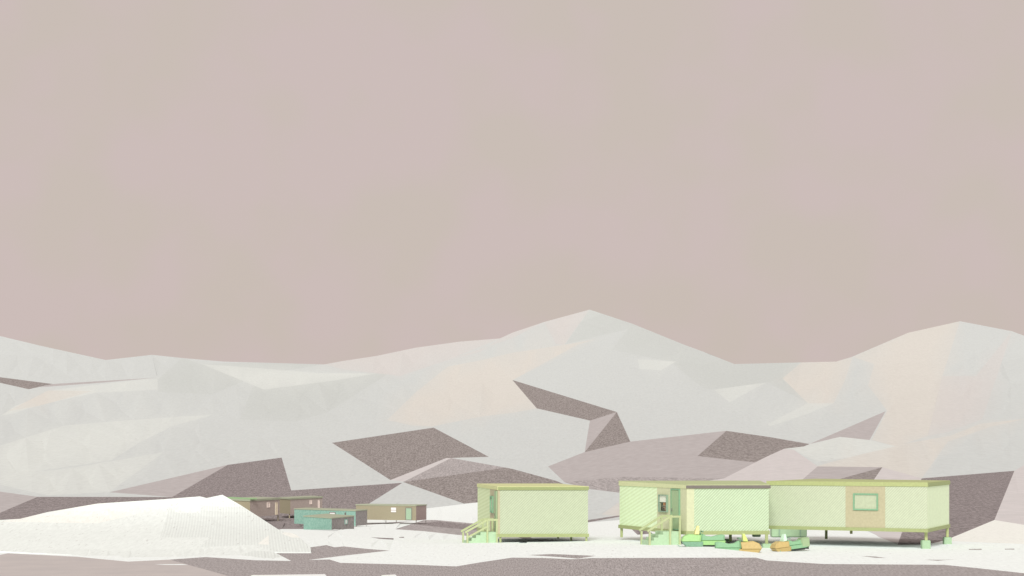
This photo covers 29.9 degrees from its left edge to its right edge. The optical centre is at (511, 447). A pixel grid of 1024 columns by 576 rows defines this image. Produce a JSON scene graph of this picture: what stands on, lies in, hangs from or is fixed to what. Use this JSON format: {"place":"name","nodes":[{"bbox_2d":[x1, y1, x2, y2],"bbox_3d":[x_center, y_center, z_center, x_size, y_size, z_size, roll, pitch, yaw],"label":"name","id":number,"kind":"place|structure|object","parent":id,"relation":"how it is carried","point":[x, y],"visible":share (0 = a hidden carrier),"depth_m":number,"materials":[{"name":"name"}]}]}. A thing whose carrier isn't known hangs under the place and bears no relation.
{"place":"outdoors","nodes":[
{"label":"outdoors","id":0,"kind":"place"},
{"bbox_2d":[0,310,1023,575],"bbox_3d":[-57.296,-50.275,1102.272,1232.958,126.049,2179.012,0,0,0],"label":"hills","id":1,"kind":"structure","parent":0,"point":[602,406],"depth_m":636.02,"materials":[{"name":"white snow"}]},
{"bbox_2d":[0,495,310,558],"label":"snow mound","id":2,"kind":"object","parent":1,"relation":"on","point":[220,525],"visible":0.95,"depth_m":99.35,"materials":[{"name":"white snow"}]},
{"bbox_2d":[227,497,279,520],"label":"hut","id":3,"kind":"object","parent":1,"relation":"on","point":[263,506],"visible":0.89,"depth_m":324.69,"materials":[{"name":"brown wood"}]},
{"bbox_2d":[275,502,277,514],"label":"door","id":4,"kind":"structure","parent":3,"relation":"in","point":[276,503],"depth_m":329.74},
{"bbox_2d":[278,496,322,517],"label":"hut","id":5,"kind":"object","parent":1,"relation":"on","point":[288,505],"visible":0.77,"depth_m":346.74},
{"bbox_2d":[303,514,354,529],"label":"shed","id":6,"kind":"structure","parent":1,"relation":"on","point":[325,521],"depth_m":203.45,"materials":[{"name":"teal metal"}]},
{"bbox_2d":[294,507,367,526],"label":"shed","id":7,"kind":"structure","parent":1,"relation":"on","point":[360,517],"depth_m":258.60,"materials":[{"name":"teal metal"}]},
{"bbox_2d":[355,504,426,523],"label":"hut","id":8,"kind":"object","parent":1,"relation":"on","point":[396,512],"visible":0.95,"depth_m":306.83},
{"bbox_2d":[405,508,411,519],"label":"door","id":9,"kind":"structure","parent":8,"relation":"in","point":[408,511],"depth_m":305.48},
{"bbox_2d":[461,518,497,542],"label":"wooden steps","id":10,"kind":"structure","parent":1,"relation":"on","point":[482,536],"depth_m":103.34,"materials":[{"name":"green wood"}]},
{"bbox_2d":[477,483,588,542],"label":"cabin","id":11,"kind":"object","parent":1,"relation":"on","point":[557,510],"visible":0.94,"depth_m":103.51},
{"bbox_2d":[490,496,493,512],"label":"window","id":12,"kind":"structure","parent":11,"relation":"in","point":[491,497],"depth_m":105.17,"materials":[{"name":"green glass"}]},
{"bbox_2d":[494,491,496,531],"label":"door","id":13,"kind":"structure","parent":11,"relation":"in","point":[495,492],"depth_m":103.86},
{"bbox_2d":[639,515,680,544],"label":"wooden steps","id":14,"kind":"structure","parent":1,"relation":"on","point":[670,536],"depth_m":96.12,"materials":[{"name":"green wood"}]},
{"bbox_2d":[618,481,770,547],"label":"cabin","id":15,"kind":"object","parent":1,"relation":"on","point":[730,508],"visible":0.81,"depth_m":96.34,"materials":[{"name":"green metal"}]},
{"bbox_2d":[658,494,667,511],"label":"window","id":16,"kind":"structure","parent":15,"relation":"in","point":[661,498],"depth_m":98.60,"materials":[{"name":"white glass"}]},
{"bbox_2d":[671,490,677,528],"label":"door","id":17,"kind":"structure","parent":15,"relation":"in","point":[674,493],"depth_m":97.23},
{"bbox_2d":[678,526,726,546],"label":"snowmobile","id":18,"kind":"object","parent":1,"relation":"on","point":[695,539],"visible":0.89,"depth_m":93.15,"materials":[{"name":"green plastic"}]},
{"bbox_2d":[715,534,761,552],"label":"snowmobile","id":19,"kind":"object","parent":1,"relation":"on","point":[747,545],"visible":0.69,"depth_m":91.34,"materials":[{"name":"orange plastic"}]},
{"bbox_2d":[770,529,806,536],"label":"crate","id":20,"kind":"object","parent":1,"relation":"on","point":[787,532],"visible":0.54,"depth_m":109.60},
{"bbox_2d":[770,534,809,551],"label":"snowmobile","id":21,"kind":"object","parent":1,"relation":"on","point":[783,544],"visible":0.93,"depth_m":93.05,"materials":[{"name":"green plastic"}]},
{"bbox_2d":[766,479,951,548],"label":"cabin","id":22,"kind":"object","parent":1,"relation":"on","point":[850,505],"visible":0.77,"depth_m":97.31,"materials":[{"name":"green metal"}]},
{"bbox_2d":[853,493,877,510],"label":"window","id":23,"kind":"structure","parent":22,"relation":"in","point":[861,501],"depth_m":96.71,"materials":[{"name":"green glass"}]},
{"bbox_2d":[0,0,1023,363],"label":"sky","id":24,"kind":"structure","parent":0,"point":[261,181],"materials":[{"name":"pink"}]}
]}

